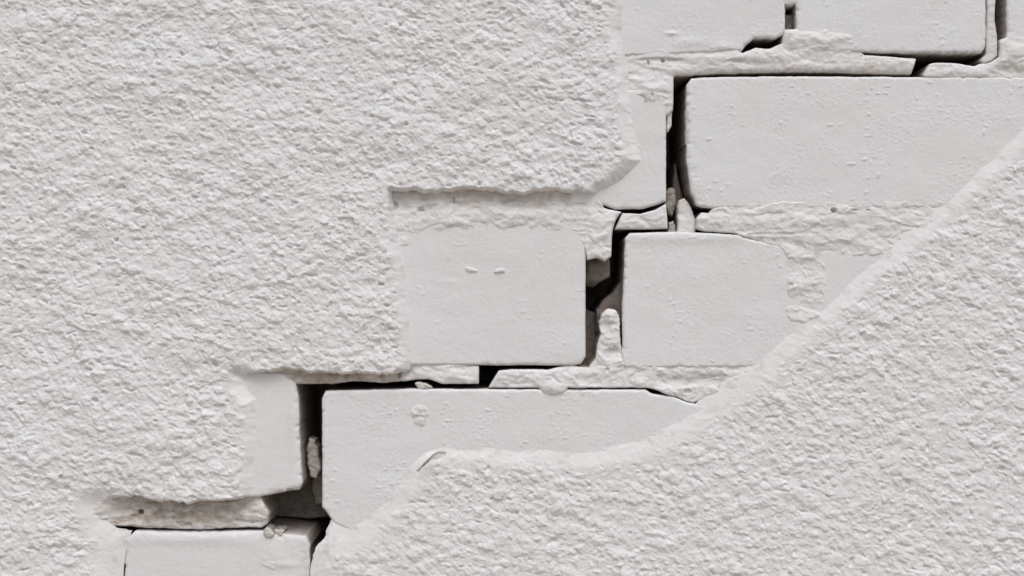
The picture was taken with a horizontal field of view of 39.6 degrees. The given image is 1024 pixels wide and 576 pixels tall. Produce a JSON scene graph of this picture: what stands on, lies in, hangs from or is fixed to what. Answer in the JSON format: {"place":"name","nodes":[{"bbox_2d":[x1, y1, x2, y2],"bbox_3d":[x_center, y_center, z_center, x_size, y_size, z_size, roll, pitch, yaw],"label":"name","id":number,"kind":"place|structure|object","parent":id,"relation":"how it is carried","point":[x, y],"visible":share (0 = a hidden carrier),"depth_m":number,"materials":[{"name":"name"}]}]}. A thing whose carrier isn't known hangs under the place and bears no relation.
{"place":"outdoors","nodes":[
{"label":"outdoors","id":0,"kind":"place"},
{"label":"pavement","id":1,"kind":"structure","parent":0,"visible":0},
{"bbox_2d":[0,0,640,575],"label":"plaster coat","id":2,"kind":"object","parent":1,"relation":"on","point":[196,208],"visible":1,"depth_m":1.10,"materials":[{"name":"white paint"}]},
{"bbox_2d":[116,95,676,575],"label":"crack","id":3,"kind":"object","parent":1,"relation":"on","point":[592,297],"depth_m":1.23,"materials":[{"name":"black"}]},
{"bbox_2d":[125,515,328,575],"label":"brick","id":4,"kind":"object","parent":3,"relation":"attached to","point":[251,551],"visible":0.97,"depth_m":1.11,"materials":[{"name":"white brick"}]},
{"bbox_2d":[93,494,280,529],"bbox_3d":[-0.268,0.172,1.168,0.155,0.036,0.116,0,0,0],"label":"mortar joint","id":5,"kind":"object","parent":4,"relation":"on","point":[142,511],"visible":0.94,"depth_m":1.11,"materials":[{"name":"grey concrete"}]},
{"bbox_2d":[237,373,320,496],"bbox_3d":[-0.200,0.113,1.168,0.072,0.101,0.116,0,0,0],"label":"brick","id":6,"kind":"object","parent":5,"relation":"on","point":[287,422],"visible":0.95,"depth_m":1.11,"materials":[{"name":"white brick"}]},
{"bbox_2d":[263,523,275,537],"bbox_3d":[-0.190,0.191,1.118,0.009,0.009,0.020,0,0,0],"label":"mortar chip","id":7,"kind":"object","parent":4,"relation":"on","point":[268,530],"visible":1,"depth_m":1.11,"materials":[{"name":"white concrete"}]},
{"bbox_2d":[274,525,287,535],"bbox_3d":[-0.182,0.191,1.121,0.008,0.006,0.020,0,0,0],"label":"mortar chip","id":8,"kind":"object","parent":4,"relation":"on","point":[279,530],"visible":1,"depth_m":1.11,"materials":[{"name":"white concrete"}]},
{"bbox_2d":[276,477,329,518],"bbox_3d":[-0.174,0.173,1.198,0.061,0.033,0.057,0,0,0],"label":"mortar remnant","id":9,"kind":"object","parent":4,"relation":"on","point":[301,503],"visible":0.48,"depth_m":1.17,"materials":[{"name":"grey concrete"}]},
{"bbox_2d":[312,471,321,503],"bbox_3d":[-0.156,0.161,1.187,0.012,0.030,0.077,0,0,0],"label":"mortar remnant","id":10,"kind":"object","parent":9,"relation":"on","point":[317,486],"visible":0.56,"depth_m":1.15,"materials":[{"name":"grey concrete"}]},
{"bbox_2d":[307,435,321,477],"bbox_3d":[-0.158,0.135,1.139,0.012,0.033,0.021,0,0,0],"label":"mortar chip","id":11,"kind":"object","parent":10,"relation":"on","point":[314,458],"visible":0.99,"depth_m":1.13,"materials":[{"name":"grey concrete"}]},
{"bbox_2d":[394,211,585,365],"bbox_3d":[-0.021,0.000,1.168,0.158,0.121,0.116,0,0,0],"label":"brick","id":12,"kind":"object","parent":3,"relation":"attached to","point":[478,293],"visible":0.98,"depth_m":1.11,"materials":[{"name":"white brick"}]},
{"bbox_2d":[393,190,620,261],"bbox_3d":[-0.010,-0.050,1.167,0.191,0.066,0.118,0,0,0],"label":"mortar joint","id":13,"kind":"object","parent":12,"relation":"on","point":[549,211],"visible":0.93,"depth_m":1.11,"materials":[{"name":"white concrete"}]},
{"bbox_2d":[322,379,701,527],"bbox_3d":[0.021,0.136,1.168,0.339,0.114,0.116,0,0,0],"label":"brick","id":14,"kind":"object","parent":3,"relation":"attached to","point":[379,440],"visible":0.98,"depth_m":1.11,"materials":[{"name":"white brick"}]},
{"bbox_2d":[265,365,481,383],"bbox_3d":[-0.122,0.066,1.168,0.193,0.019,0.116,0,0,0],"label":"mortar joint","id":15,"kind":"object","parent":14,"relation":"on","point":[456,374],"visible":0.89,"depth_m":1.11,"materials":[{"name":"white concrete"}]},
{"bbox_2d":[415,380,433,388],"bbox_3d":[-0.069,0.076,1.122,0.014,0.006,0.020,0,0,0],"label":"mortar chip","id":16,"kind":"object","parent":14,"relation":"on","point":[420,384],"visible":1,"depth_m":1.11,"materials":[{"name":"white concrete"}]},
{"bbox_2d":[489,308,750,402],"bbox_3d":[0.088,0.053,1.167,0.214,0.074,0.118,0,0,0],"label":"mortar joint","id":17,"kind":"object","parent":14,"relation":"on","point":[603,367],"visible":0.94,"depth_m":1.11,"materials":[{"name":"white concrete"}]},
{"bbox_2d":[581,308,596,363],"bbox_3d":[0.063,0.042,1.192,0.014,0.056,0.069,0,0,0],"label":"mortar remnant","id":18,"kind":"object","parent":17,"relation":"on","point":[590,326],"visible":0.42,"depth_m":1.16,"materials":[{"name":"grey concrete"}]},
{"bbox_2d":[585,259,609,286],"bbox_3d":[0.068,-0.012,1.178,0.021,0.023,0.096,0,0,0],"label":"mortar remnant","id":19,"kind":"object","parent":17,"relation":"on","point":[597,271],"visible":0.84,"depth_m":1.13,"materials":[{"name":"grey concrete"}]},
{"bbox_2d":[590,282,620,331],"bbox_3d":[0.078,0.015,1.183,0.021,0.041,0.085,0,0,0],"label":"mortar remnant","id":20,"kind":"object","parent":17,"relation":"on","point":[610,298],"visible":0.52,"depth_m":1.14,"materials":[{"name":"grey concrete"}]},
{"bbox_2d":[613,232,799,366],"bbox_3d":[0.156,0.009,1.168,0.141,0.107,0.116,0,0,0],"label":"brick","id":21,"kind":"object","parent":17,"relation":"on","point":[689,299],"visible":0.99,"depth_m":1.11,"materials":[{"name":"white brick"}]},
{"bbox_2d":[612,204,667,234],"bbox_3d":[0.101,-0.056,1.169,0.042,0.020,0.114,0,0,0],"label":"mortar joint","id":22,"kind":"object","parent":21,"relation":"on","point":[655,220],"visible":0.94,"depth_m":1.11,"materials":[{"name":"white concrete"}]},
{"bbox_2d":[662,188,675,217],"bbox_3d":[0.126,-0.068,1.141,0.010,0.024,0.021,0,0,0],"label":"mortar chip","id":23,"kind":"object","parent":21,"relation":"on","point":[670,202],"visible":0.88,"depth_m":1.13,"materials":[{"name":"beige concrete"}]},
{"bbox_2d":[666,221,675,231],"bbox_3d":[0.126,-0.048,1.134,0.007,0.011,0.020,0,0,0],"label":"mortar chip","id":24,"kind":"object","parent":21,"relation":"on","point":[671,226],"visible":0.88,"depth_m":1.12,"materials":[{"name":"beige concrete"}]},
{"bbox_2d":[663,198,695,232],"bbox_3d":[0.137,-0.057,1.172,0.015,0.028,0.108,0,0,0],"label":"mortar remnant","id":25,"kind":"object","parent":21,"relation":"on","point":[683,218],"visible":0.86,"depth_m":1.12,"materials":[{"name":"white concrete"}]},
{"bbox_2d":[666,164,682,200],"bbox_3d":[0.135,-0.084,1.189,0.010,0.036,0.073,0,0,0],"label":"mortar remnant","id":26,"kind":"object","parent":25,"relation":"on","point":[672,180],"visible":0.6,"depth_m":1.16,"materials":[{"name":"grey concrete"}]},
{"bbox_2d":[570,90,665,213],"bbox_3d":[0.083,-0.108,1.168,0.076,0.094,0.116,0,0,0],"label":"brick","id":27,"kind":"object","parent":3,"relation":"attached to","point":[640,187],"visible":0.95,"depth_m":1.11,"materials":[{"name":"white brick"}]},
{"bbox_2d":[666,112,671,133],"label":"mortar remnant","id":28,"kind":"object","parent":27,"relation":"attached to","point":[668,121],"visible":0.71,"depth_m":1.11,"materials":[{"name":"white concrete"}]},
{"bbox_2d":[626,29,915,116],"bbox_3d":[0.183,-0.170,1.167,0.267,0.071,0.118,0,0,0],"label":"mortar joint","id":29,"kind":"object","parent":27,"relation":"on","point":[657,75],"visible":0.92,"depth_m":1.11,"materials":[{"name":"white concrete"}]},
{"bbox_2d":[621,0,784,55],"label":"brick","id":30,"kind":"object","parent":29,"relation":"on","point":[681,26],"visible":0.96,"depth_m":1.11,"materials":[{"name":"white brick"}]},
{"bbox_2d":[768,15,791,48],"bbox_3d":[0.217,-0.206,1.176,0.012,0.023,0.100,0,0,0],"label":"mortar joint","id":31,"kind":"object","parent":29,"relation":"on","point":[788,21],"visible":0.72,"depth_m":1.13,"materials":[{"name":"grey concrete"}]},
{"bbox_2d":[784,0,796,13],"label":"mortar joint","id":32,"kind":"object","parent":31,"relation":"on","point":[789,5],"visible":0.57,"depth_m":1.11,"materials":[{"name":"white concrete"}]},
{"bbox_2d":[785,0,985,74],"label":"brick","id":33,"kind":"object","parent":29,"relation":"on","point":[923,33],"visible":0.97,"depth_m":1.11,"materials":[{"name":"white brick"}]},
{"bbox_2d":[694,201,950,335],"bbox_3d":[0.252,-0.014,1.167,0.216,0.111,0.118,0,0,0],"label":"mortar joint","id":34,"kind":"object","parent":3,"relation":"attached to","point":[804,236],"visible":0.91,"depth_m":1.11,"materials":[{"name":"white concrete"}]},
{"bbox_2d":[670,76,1023,214],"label":"brick","id":35,"kind":"object","parent":34,"relation":"on","point":[859,141],"visible":0.98,"depth_m":1.11,"materials":[{"name":"white brick"}]},
{"bbox_2d":[670,109,687,157],"bbox_3d":[0.139,-0.126,1.169,0.007,0.028,0.114,0,0,0],"label":"mortar remnant","id":36,"kind":"object","parent":35,"relation":"on","point":[678,137],"visible":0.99,"depth_m":1.16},
{"bbox_2d":[907,36,1023,78],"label":"mortar joint","id":37,"kind":"object","parent":35,"relation":"on","point":[1007,62],"visible":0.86,"depth_m":1.11,"materials":[{"name":"white concrete"}]},
{"bbox_2d":[994,0,1023,40],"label":"brick","id":38,"kind":"object","parent":37,"relation":"on","point":[1009,18],"visible":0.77,"depth_m":1.11,"materials":[{"name":"white brick"}]},
{"bbox_2d":[815,250,886,311],"bbox_3d":[0.288,0.015,1.168,0.105,0.094,0.115,0,0,0],"label":"brick","id":39,"kind":"object","parent":3,"relation":"attached to","point":[841,272],"visible":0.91,"depth_m":1.11,"materials":[{"name":"white brick"}]},
{"bbox_2d":[960,0,996,65],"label":"mortar joint","id":40,"kind":"object","parent":3,"relation":"attached to","point":[988,54],"visible":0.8,"depth_m":1.11,"materials":[{"name":"white concrete"}]},
{"bbox_2d":[310,128,1023,575],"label":"plaster coat","id":41,"kind":"object","parent":1,"relation":"on","point":[868,420],"visible":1,"depth_m":1.11,"materials":[{"name":"white paint"}]}
]}

